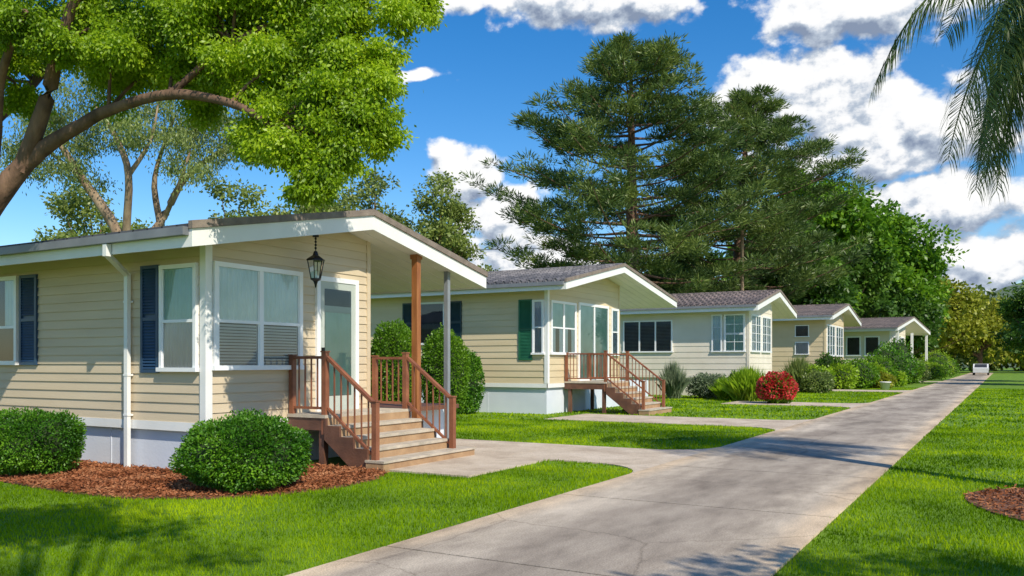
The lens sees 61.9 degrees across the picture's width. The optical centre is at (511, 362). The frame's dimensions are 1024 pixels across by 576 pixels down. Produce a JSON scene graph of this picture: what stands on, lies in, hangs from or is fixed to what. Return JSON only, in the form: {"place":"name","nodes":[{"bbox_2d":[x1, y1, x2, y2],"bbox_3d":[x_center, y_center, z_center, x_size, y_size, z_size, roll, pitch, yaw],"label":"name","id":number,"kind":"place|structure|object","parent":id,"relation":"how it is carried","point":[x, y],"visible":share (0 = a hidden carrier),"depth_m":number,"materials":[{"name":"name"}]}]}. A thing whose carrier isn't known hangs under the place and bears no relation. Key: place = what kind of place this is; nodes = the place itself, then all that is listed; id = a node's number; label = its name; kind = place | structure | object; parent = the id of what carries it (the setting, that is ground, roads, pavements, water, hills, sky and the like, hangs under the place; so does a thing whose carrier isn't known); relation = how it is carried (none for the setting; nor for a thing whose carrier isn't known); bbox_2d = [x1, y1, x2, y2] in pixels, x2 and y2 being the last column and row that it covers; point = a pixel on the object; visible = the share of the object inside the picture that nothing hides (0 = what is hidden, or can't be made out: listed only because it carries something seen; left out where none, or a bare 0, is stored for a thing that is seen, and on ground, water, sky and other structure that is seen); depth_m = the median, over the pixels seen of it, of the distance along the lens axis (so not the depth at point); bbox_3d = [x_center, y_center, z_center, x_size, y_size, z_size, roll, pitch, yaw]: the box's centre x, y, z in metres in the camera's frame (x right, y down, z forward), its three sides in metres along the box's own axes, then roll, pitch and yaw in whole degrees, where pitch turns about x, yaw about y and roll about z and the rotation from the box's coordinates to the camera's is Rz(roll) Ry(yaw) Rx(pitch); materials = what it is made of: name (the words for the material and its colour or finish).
{"place":"outdoors","nodes":[
{"label":"outdoors","id":0,"kind":"place"},
{"bbox_2d":[0,368,1023,575],"bbox_3d":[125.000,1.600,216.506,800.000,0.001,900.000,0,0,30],"label":"lawn ground","id":1,"kind":"structure","parent":0,"point":[1009,378],"depth_m":8.93,"materials":[{"name":"green plant"}]},
{"bbox_2d":[31,178,164,241],"bbox_3d":[-22.809,-4.189,48.597,8.241,11.809,8.408,0,0,30],"label":"olive tree","id":2,"kind":"object","parent":1,"relation":"on","point":[74,200],"visible":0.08,"depth_m":46.70,"materials":[{"name":"green plant"}]},
{"bbox_2d":[0,67,253,231],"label":"eucalyptus tree","id":3,"kind":"object","parent":1,"relation":"on","point":[184,139],"visible":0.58,"depth_m":31.71,"materials":[{"name":"green plant"}]},
{"bbox_2d":[0,0,448,215],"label":"shade tree","id":4,"kind":"object","parent":1,"relation":"on","point":[286,76],"visible":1,"depth_m":10.74,"materials":[{"name":"green plant"}]},
{"bbox_2d":[197,175,292,218],"bbox_3d":[-15.855,-4.454,49.593,8.836,12.340,9.142,0,0,40],"label":"olive tree","id":5,"kind":"object","parent":1,"relation":"on","point":[219,190],"visible":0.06,"depth_m":48.30,"materials":[{"name":"green plant"}]},
{"bbox_2d":[80,409,443,468],"bbox_3d":[-9.331,1.255,18.488,14.950,0.690,6.008,0,0,30],"label":"skirting","id":6,"kind":"object","parent":1,"relation":"on","point":[152,448],"visible":0.21,"depth_m":13.13,"materials":[{"name":"white plastic"}]},
{"bbox_2d":[0,232,366,422],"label":"walls","id":7,"kind":"structure","parent":6,"relation":"on","point":[78,369],"depth_m":13.39,"materials":[{"name":"beige"}]},
{"bbox_2d":[19,265,159,372],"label":"shutters","id":8,"kind":"object","parent":7,"relation":"attached to","point":[149,319],"visible":1,"depth_m":12.72,"materials":[{"name":"blue wood"}]},
{"bbox_2d":[102,244,132,466],"bbox_3d":[-5.735,-0.045,12.406,0.139,3.230,1.005,0,0,-5],"label":"downspout","id":9,"kind":"object","parent":7,"relation":"attached to","point":[122,270],"visible":0.96,"depth_m":12.80,"materials":[{"name":"white paint"}]},
{"bbox_2d":[0,261,358,411],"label":"window frames","id":10,"kind":"structure","parent":7,"relation":"attached to","point":[334,283],"depth_m":13.31,"materials":[{"name":"white plastic"}]},
{"bbox_2d":[0,267,350,394],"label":"window curtains","id":11,"kind":"object","parent":10,"relation":"in","point":[237,301],"depth_m":12.84,"materials":[{"name":"white fabric"}]},
{"bbox_2d":[61,241,370,431],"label":"trim","id":12,"kind":"structure","parent":7,"relation":"attached to","point":[205,332],"depth_m":12.11,"materials":[{"name":"white paint"}]},
{"bbox_2d":[0,215,485,293],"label":"fascia and soffit","id":13,"kind":"structure","parent":7,"relation":"on","point":[393,248],"depth_m":14.36,"materials":[{"name":"white paint"}]},
{"bbox_2d":[0,226,188,255],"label":"gutter","id":14,"kind":"object","parent":13,"relation":"attached to","point":[112,238],"visible":1,"depth_m":11.99,"materials":[{"name":"white metal"}]},
{"bbox_2d":[0,209,487,276],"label":"roof","id":15,"kind":"structure","parent":13,"relation":"on","point":[202,223],"depth_m":12.98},
{"bbox_2d":[306,235,324,287],"bbox_3d":[-3.109,-1.600,13.515,0.310,0.840,0.268,0,0,30],"label":"hanging lantern","id":16,"kind":"object","parent":13,"relation":"hanging from","point":[312,259],"visible":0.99,"depth_m":13.46,"materials":[{"name":"black metal"}]},
{"bbox_2d":[380,402,458,411],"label":"porch floor","id":17,"kind":"structure","parent":6,"relation":"on","point":[423,406],"depth_m":16.34,"materials":[{"name":"brown wood"}]},
{"bbox_2d":[266,194,364,214],"bbox_3d":[-11.489,-4.514,49.721,7.644,12.454,6.892,0,0,30],"label":"olive tree","id":18,"kind":"object","parent":1,"relation":"on","point":[300,209],"visible":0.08,"depth_m":48.91,"materials":[{"name":"green plant"}]},
{"bbox_2d":[287,351,475,470],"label":"porch stairs","id":19,"kind":"structure","parent":1,"relation":"on","point":[375,435],"depth_m":13.36,"materials":[{"name":"wood"}]},
{"bbox_2d":[335,168,437,243],"bbox_3d":[-8.408,-5.176,52.549,7.448,13.781,8.516,0,0,-7],"label":"olive tree","id":20,"kind":"object","parent":1,"relation":"on","point":[371,186],"visible":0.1,"depth_m":51.93,"materials":[{"name":"green plant"}]},
{"bbox_2d":[371,318,411,401],"bbox_3d":[-3.071,0.242,22.095,1.439,2.794,1.440,0,0,30],"label":"boxwood shrub","id":21,"kind":"object","parent":1,"relation":"on","point":[390,339],"visible":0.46,"depth_m":21.68,"materials":[{"name":"green plant"}]},
{"bbox_2d":[421,323,470,417],"bbox_3d":[-1.879,0.237,23.943,1.521,2.807,1.566,0,0,30],"label":"boxwood shrub","id":22,"kind":"object","parent":1,"relation":"on","point":[432,358],"visible":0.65,"depth_m":23.58,"materials":[{"name":"green plant"}]},
{"bbox_2d":[400,168,499,270],"bbox_3d":[-4.030,-5.228,53.042,8.592,13.886,7.040,0,0,30],"label":"olive tree","id":23,"kind":"object","parent":1,"relation":"on","point":[458,243],"visible":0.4,"depth_m":52.26,"materials":[{"name":"green plant"}]},
{"bbox_2d":[458,350,485,413],"bbox_3d":[-1.590,0.589,26.659,1.442,2.096,1.425,0,0,30],"label":"boxwood shrub","id":24,"kind":"object","parent":1,"relation":"on","point":[473,400],"visible":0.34,"depth_m":26.43,"materials":[{"name":"green plant"}]},
{"bbox_2d":[0,459,1023,521],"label":"mulch bed","id":25,"kind":"object","parent":1,"relation":"on","point":[96,478],"visible":0.66,"depth_m":10.95,"materials":[{"name":"brown wood"}]},
{"bbox_2d":[0,406,86,475],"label":"boxwood shrub","id":26,"kind":"object","parent":25,"relation":"on","point":[36,440],"visible":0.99,"depth_m":11.82,"materials":[{"name":"green plant"}]},
{"bbox_2d":[168,407,313,493],"bbox_3d":[-3.370,1.087,10.770,1.757,1.063,1.806,0,0,30],"label":"boxwood shrub","id":27,"kind":"object","parent":25,"relation":"on","point":[241,450],"visible":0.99,"depth_m":10.29,"materials":[{"name":"green plant"}]},
{"bbox_2d":[421,380,647,413],"bbox_3d":[-2.362,1.150,33.459,12.950,0.900,8.708,0,0,30],"label":"skirting","id":28,"kind":"object","parent":1,"relation":"on","point":[525,400],"visible":0.2,"depth_m":27.23,"materials":[{"name":"white plastic"}]},
{"bbox_2d":[371,278,618,383],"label":"walls","id":29,"kind":"structure","parent":28,"relation":"on","point":[490,329],"depth_m":27.46,"materials":[{"name":"beige"}]},
{"bbox_2d":[402,299,531,359],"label":"shutters","id":30,"kind":"object","parent":29,"relation":"attached to","point":[524,329],"visible":0.56,"depth_m":26.83,"materials":[{"name":"green plastic"}]},
{"bbox_2d":[421,300,618,380],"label":"window frames","id":31,"kind":"structure","parent":29,"relation":"attached to","point":[563,328],"depth_m":28.02,"materials":[{"name":"white plastic"}]},
{"bbox_2d":[421,302,616,377],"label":"window curtains","id":32,"kind":"object","parent":31,"relation":"in","point":[431,317],"depth_m":28.57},
{"bbox_2d":[371,266,676,309],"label":"fascia and soffit","id":33,"kind":"structure","parent":29,"relation":"on","point":[637,291],"depth_m":30.30,"materials":[{"name":"white paint"}]},
{"bbox_2d":[371,281,563,294],"bbox_3d":[-4.608,-2.375,28.929,14.190,0.110,0.098,0,0,30],"label":"gutter","id":34,"kind":"object","parent":33,"relation":"attached to","point":[550,283],"visible":0.43,"depth_m":26.03,"materials":[{"name":"white metal"}]},
{"bbox_2d":[486,263,677,301],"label":"roof","id":35,"kind":"structure","parent":33,"relation":"on","point":[567,273],"depth_m":28.24,"materials":[{"name":"grey tile"}]},
{"bbox_2d":[478,286,619,387],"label":"trim","id":36,"kind":"structure","parent":29,"relation":"attached to","point":[546,384],"depth_m":26.44,"materials":[{"name":"white paint"}]},
{"bbox_2d":[475,230,746,290],"bbox_3d":[-3.429,-3.850,60.061,39.554,10.900,1.889,0,0,0],"label":"utility line","id":37,"kind":"object","parent":1,"relation":"on","point":[741,256],"visible":0.21,"depth_m":59.97,"materials":[{"name":"black metal"}]},
{"bbox_2d":[564,350,671,414],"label":"porch stairs","id":38,"kind":"structure","parent":1,"relation":"on","point":[628,398],"depth_m":26.97,"materials":[{"name":"wood"}]},
{"bbox_2d":[460,30,793,293],"bbox_3d":[9.354,-11.108,61.457,22.640,25.636,23.009,0,0,-37],"label":"pine tree","id":39,"kind":"object","parent":1,"relation":"on","point":[619,54],"visible":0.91,"depth_m":58.26,"materials":[{"name":"green plant"}]},
{"bbox_2d":[620,377,693,395],"bbox_3d":[7.673,1.125,46.141,11.950,0.950,7.108,0,0,30],"label":"skirting","id":40,"kind":"object","parent":1,"relation":"on","point":[653,386],"visible":0.14,"depth_m":42.42,"materials":[{"name":"beige"}]},
{"bbox_2d":[620,303,770,374],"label":"walls","id":41,"kind":"structure","parent":40,"relation":"on","point":[692,353],"depth_m":41.45,"materials":[{"name":"beige"}]},
{"bbox_2d":[620,302,771,377],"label":"trim","id":42,"kind":"structure","parent":41,"relation":"attached to","point":[748,338],"depth_m":40.02,"materials":[{"name":"beige"}]},
{"bbox_2d":[622,314,771,352],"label":"window frames","id":43,"kind":"structure","parent":41,"relation":"attached to","point":[743,333],"depth_m":41.38,"materials":[{"name":"white plastic"}]},
{"bbox_2d":[625,315,769,350],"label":"window glass","id":44,"kind":"object","parent":43,"relation":"in","point":[647,336],"depth_m":42.08,"materials":[{"name":"black glass"}]},
{"bbox_2d":[620,292,796,318],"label":"fascia and soffit","id":45,"kind":"structure","parent":41,"relation":"on","point":[782,308],"depth_m":41.99,"materials":[{"name":"white paint"}]},
{"bbox_2d":[620,304,755,310],"bbox_3d":[5.626,-2.625,42.304,12.840,0.110,0.098,0,0,30],"label":"gutter","id":46,"kind":"object","parent":45,"relation":"attached to","point":[719,306],"visible":0.57,"depth_m":40.42,"materials":[{"name":"white metal"}]},
{"bbox_2d":[670,289,797,313],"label":"roof","id":47,"kind":"structure","parent":45,"relation":"on","point":[757,297],"depth_m":42.10,"materials":[{"name":"grey tile"}]},
{"bbox_2d":[388,381,940,476],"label":"footpath","id":48,"kind":"structure","parent":1,"relation":"on","point":[490,456],"depth_m":15.14,"materials":[{"name":"concrete"}]},
{"bbox_2d":[410,254,421,417],"bbox_3d":[-1.763,-0.215,15.706,0.160,3.630,0.160,0,0,30],"label":"porch post wood","id":49,"kind":"object","parent":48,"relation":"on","point":[416,307],"visible":0.54,"depth_m":15.66,"materials":[{"name":"brown wood"}]},
{"bbox_2d":[444,271,449,437],"bbox_3d":[-1.264,-0.110,16.601,0.150,3.420,0.150,0,0,30],"label":"porch post metal","id":50,"kind":"object","parent":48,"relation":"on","point":[447,331],"visible":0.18,"depth_m":16.57,"materials":[{"name":"white metal"}]},
{"bbox_2d":[643,249,732,291],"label":"broadleaf tree","id":51,"kind":"object","parent":1,"relation":"on","point":[718,256],"depth_m":80.91,"materials":[{"name":"green plant"}]},
{"bbox_2d":[685,372,726,397],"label":"garden shrub","id":52,"kind":"object","parent":1,"relation":"on","point":[698,384],"visible":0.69,"depth_m":37.95,"materials":[{"name":"green plant"}]},
{"bbox_2d":[707,377,734,399],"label":"sword fern","id":53,"kind":"object","parent":1,"relation":"on","point":[720,393],"visible":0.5,"depth_m":36.69,"materials":[{"name":"green plant"}]},
{"bbox_2d":[715,364,766,400],"bbox_3d":[9.729,0.814,35.447,2.581,1.571,2.398,0,0,30],"label":"sword fern","id":54,"kind":"object","parent":1,"relation":"on","point":[740,385],"visible":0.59,"depth_m":35.02,"materials":[{"name":"green plant"}]},
{"bbox_2d":[637,83,877,300],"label":"pine tree","id":55,"kind":"object","parent":1,"relation":"on","point":[741,102],"visible":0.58,"depth_m":65.13,"materials":[{"name":"green plant"}]},
{"bbox_2d":[755,371,798,403],"bbox_3d":[10.297,0.985,33.227,1.688,1.367,1.647,0,0,-23],"label":"flowering shrub","id":56,"kind":"object","parent":1,"relation":"on","point":[773,387],"visible":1,"depth_m":32.76,"materials":[{"name":"red plant"}]},
{"bbox_2d":[717,220,852,307],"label":"broadleaf tree","id":57,"kind":"object","parent":1,"relation":"on","point":[807,231],"visible":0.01,"depth_m":88.17,"materials":[{"name":"green plant"}]},
{"bbox_2d":[745,235,866,338],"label":"broadleaf tree","id":58,"kind":"object","parent":1,"relation":"on","point":[840,291],"visible":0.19,"depth_m":71.79,"materials":[{"name":"green plant"}]},
{"bbox_2d":[799,369,835,392],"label":"garden shrub","id":59,"kind":"object","parent":1,"relation":"on","point":[816,381],"visible":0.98,"depth_m":44.75,"materials":[{"name":"green plant"}]},
{"bbox_2d":[800,362,837,382],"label":"garden shrub","id":60,"kind":"object","parent":1,"relation":"on","point":[819,368],"visible":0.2,"depth_m":46.41,"materials":[{"name":"green plant"}]},
{"bbox_2d":[814,351,844,367],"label":"garden shrub","id":61,"kind":"object","parent":1,"relation":"on","point":[826,359],"visible":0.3,"depth_m":51.24,"materials":[{"name":"green plant"}]},
{"bbox_2d":[752,162,909,307],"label":"broadleaf tree","id":62,"kind":"object","parent":1,"relation":"on","point":[854,216],"visible":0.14,"depth_m":89.37,"materials":[{"name":"green plant"}]},
{"bbox_2d":[826,362,859,388],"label":"garden shrub","id":63,"kind":"object","parent":1,"relation":"on","point":[845,375],"visible":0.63,"depth_m":50.34,"materials":[{"name":"green plant"}]},
{"bbox_2d":[843,358,880,388],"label":"garden shrub","id":64,"kind":"object","parent":1,"relation":"on","point":[868,376],"visible":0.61,"depth_m":52.02,"materials":[{"name":"green plant"}]},
{"bbox_2d":[836,220,899,317],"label":"broadleaf tree","id":65,"kind":"object","parent":1,"relation":"on","point":[870,277],"visible":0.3,"depth_m":89.22,"materials":[{"name":"green plant"}]},
{"bbox_2d":[863,361,890,387],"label":"garden shrub","id":66,"kind":"object","parent":1,"relation":"on","point":[882,368],"visible":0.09,"depth_m":54.22,"materials":[{"name":"green plant"}]},
{"bbox_2d":[862,354,898,376],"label":"garden shrub","id":67,"kind":"object","parent":1,"relation":"on","point":[884,362],"visible":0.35,"depth_m":56.04,"materials":[{"name":"green plant"}]},
{"bbox_2d":[871,370,897,387],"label":"garden shrub","id":68,"kind":"object","parent":1,"relation":"on","point":[887,377],"visible":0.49,"depth_m":53.07,"materials":[{"name":"green plant"}]},
{"bbox_2d":[879,382,890,389],"bbox_3d":[22.017,1.360,50.335,0.660,0.480,0.660,0,0,30],"label":"plant pot","id":69,"kind":"object","parent":1,"relation":"on","point":[885,385],"visible":0.98,"depth_m":50.13,"materials":[{"name":"ceramic"}]},
{"bbox_2d":[864,343,912,375],"bbox_3d":[26.096,0.191,59.122,3.131,3.106,3.349,0,0,30],"label":"garden shrub","id":70,"kind":"object","parent":1,"relation":"on","point":[898,359],"visible":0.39,"depth_m":58.38,"materials":[{"name":"green plant"}]},
{"bbox_2d":[873,336,918,383],"bbox_3d":[27.400,-0.095,61.357,3.478,3.633,3.360,0,0,30],"label":"garden shrub","id":71,"kind":"object","parent":1,"relation":"on","point":[898,346],"visible":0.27,"depth_m":60.71,"materials":[{"name":"green plant"}]},
{"bbox_2d":[892,370,909,386],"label":"garden shrub","id":72,"kind":"object","parent":1,"relation":"on","point":[902,378],"visible":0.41,"depth_m":56.82,"materials":[{"name":"green plant"}]},
{"bbox_2d":[896,331,927,360],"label":"porch posts","id":73,"kind":"object","parent":1,"relation":"on","point":[926,344],"visible":0.48,"depth_m":86.27,"materials":[{"name":"white paint"}]},
{"bbox_2d":[881,282,950,355],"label":"broadleaf tree","id":74,"kind":"object","parent":1,"relation":"on","point":[922,314],"visible":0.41,"depth_m":99.91,"materials":[{"name":"green plant"}]},
{"bbox_2d":[907,357,924,383],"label":"garden shrub","id":75,"kind":"object","parent":1,"relation":"on","point":[921,367],"visible":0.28,"depth_m":62.90,"materials":[{"name":"green plant"}]},
{"bbox_2d":[866,198,969,324],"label":"broadleaf tree","id":76,"kind":"object","parent":1,"relation":"on","point":[923,265],"visible":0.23,"depth_m":104.04,"materials":[{"name":"green plant"}]},
{"bbox_2d":[913,358,931,382],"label":"garden shrub","id":77,"kind":"object","parent":1,"relation":"on","point":[927,374],"visible":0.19,"depth_m":66.16,"materials":[{"name":"green plant"}]},
{"bbox_2d":[922,360,945,379],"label":"garden shrub","id":78,"kind":"object","parent":1,"relation":"on","point":[936,370],"visible":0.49,"depth_m":78.34,"materials":[{"name":"green plant"}]},
{"bbox_2d":[919,349,954,377],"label":"garden shrub","id":79,"kind":"object","parent":1,"relation":"on","point":[934,354],"visible":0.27,"depth_m":88.19,"materials":[{"name":"green plant"}]},
{"bbox_2d":[922,357,951,378],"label":"garden shrub","id":80,"kind":"object","parent":1,"relation":"on","point":[947,371],"visible":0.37,"depth_m":82.83,"materials":[{"name":"green plant"}]},
{"bbox_2d":[869,0,1023,206],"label":"palm tree","id":81,"kind":"object","parent":1,"relation":"on","point":[1009,63],"visible":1,"depth_m":11.70,"materials":[{"name":"green plant"}]},
{"bbox_2d":[915,274,991,354],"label":"broadleaf tree","id":82,"kind":"object","parent":1,"relation":"on","point":[962,310],"visible":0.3,"depth_m":121.50,"materials":[{"name":"green plant"}]},
{"bbox_2d":[945,358,962,376],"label":"garden shrub","id":83,"kind":"object","parent":1,"relation":"on","point":[956,368],"visible":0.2,"depth_m":93.85,"materials":[{"name":"green plant"}]},
{"bbox_2d":[914,277,1023,372],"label":"distant trees","id":84,"kind":"object","parent":1,"relation":"on","point":[997,359],"visible":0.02,"depth_m":151.15,"materials":[{"name":"green plant"}]},
{"bbox_2d":[941,293,1014,363],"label":"broadleaf tree","id":85,"kind":"object","parent":1,"relation":"on","point":[994,319],"visible":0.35,"depth_m":128.21,"materials":[{"name":"green plant"}]},
{"bbox_2d":[991,281,1023,355],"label":"broadleaf tree","id":86,"kind":"object","parent":1,"relation":"on","point":[1010,309],"visible":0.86,"depth_m":71.92,"materials":[{"name":"green plant"}]},
{"bbox_2d":[1010,279,1023,337],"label":"broadleaf tree","id":87,"kind":"object","parent":1,"relation":"on","point":[1020,328],"visible":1,"depth_m":61.06,"materials":[{"name":"green plant"}]},
{"bbox_3d":[16.616,1.075,60.030,11.950,1.050,9.908,0,0,30],"label":"skirting","id":88,"kind":"object","parent":1,"relation":"on","visible":0},
{"bbox_2d":[772,313,842,370],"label":"walls","id":89,"kind":"structure","parent":88,"relation":"on","point":[784,339],"depth_m":53.73,"materials":[{"name":"beige plastic"}]},
{"bbox_2d":[774,314,843,371],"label":"trim","id":90,"kind":"structure","parent":89,"relation":"attached to","point":[825,338],"depth_m":52.68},
{"bbox_2d":[772,306,860,326],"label":"fascia and soffit","id":91,"kind":"structure","parent":89,"relation":"on","point":[851,319],"depth_m":57.71,"materials":[{"name":"white paint"}]},
{"bbox_2d":[793,304,861,322],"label":"roof","id":92,"kind":"structure","parent":91,"relation":"on","point":[822,309],"depth_m":55.30,"materials":[{"name":"grey tile"}]},
{"bbox_2d":[794,324,843,356],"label":"window frames","id":93,"kind":"structure","parent":89,"relation":"attached to","point":[835,336],"depth_m":54.51,"materials":[{"name":"white plastic"}]},
{"bbox_2d":[796,326,807,353],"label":"window curtains","id":94,"kind":"object","parent":93,"relation":"in","point":[801,348],"depth_m":53.35,"materials":[{"name":"grey fabric"}]},
{"bbox_2d":[828,326,842,354],"bbox_3d":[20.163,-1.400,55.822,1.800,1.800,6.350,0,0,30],"label":"window glass","id":95,"kind":"object","parent":93,"relation":"in","point":[830,340],"visible":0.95,"depth_m":55.30,"materials":[{"name":"glass"}]},
{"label":"skirting","id":96,"kind":"object","parent":1,"relation":"on","visible":0},
{"bbox_2d":[844,327,904,362],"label":"walls","id":97,"kind":"structure","parent":96,"relation":"on","point":[884,336],"depth_m":77.32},
{"bbox_2d":[845,336,903,355],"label":"window frames","id":98,"kind":"structure","parent":97,"relation":"attached to","point":[859,337],"depth_m":77.36,"materials":[{"name":"white plastic"}]},
{"bbox_2d":[847,337,903,354],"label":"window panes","id":99,"kind":"object","parent":98,"relation":"in","point":[853,345],"depth_m":77.51,"materials":[{"name":"black glass"}]},
{"bbox_2d":[844,318,929,335],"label":"fascia and soffit","id":100,"kind":"structure","parent":97,"relation":"on","point":[914,326],"depth_m":82.78,"materials":[{"name":"white paint"}]},
{"bbox_2d":[844,327,896,329],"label":"gutter","id":101,"kind":"object","parent":100,"relation":"attached to","point":[870,328],"visible":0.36,"depth_m":75.93,"materials":[{"name":"metal"}]},
{"bbox_2d":[844,317,930,331],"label":"roof","id":102,"kind":"structure","parent":100,"relation":"on","point":[885,322],"depth_m":78.75,"materials":[{"name":"grey tile"}]},
{"bbox_2d":[0,0,1023,294],"label":"sky","id":103,"kind":"structure","parent":0,"point":[826,58],"materials":[{"name":"blue"}]},
{"bbox_2d":[286,373,992,575],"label":"road","id":104,"kind":"structure","parent":0,"point":[765,504],"depth_m":8.89,"materials":[{"name":"concrete"}]},
{"bbox_2d":[973,364,988,374],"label":"parked car","id":105,"kind":"object","parent":104,"relation":"on","point":[980,368],"visible":0.93,"depth_m":107.04,"materials":[{"name":"white paint"}]},
{"bbox_2d":[655,358,691,398],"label":"ornamental grass","id":106,"kind":"object","parent":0,"point":[676,380],"depth_m":37.81,"materials":[{"name":"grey plant"}]},
{"bbox_2d":[779,354,820,391],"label":"ornamental grass","id":107,"kind":"object","parent":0,"point":[795,368],"depth_m":46.59,"materials":[{"name":"green plant"}]},
{"bbox_2d":[919,282,1023,367],"bbox_3d":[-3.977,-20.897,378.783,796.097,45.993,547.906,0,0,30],"label":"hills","id":108,"kind":"structure","parent":0,"point":[1007,288],"depth_m":343.75,"materials":[{"name":"plant"}]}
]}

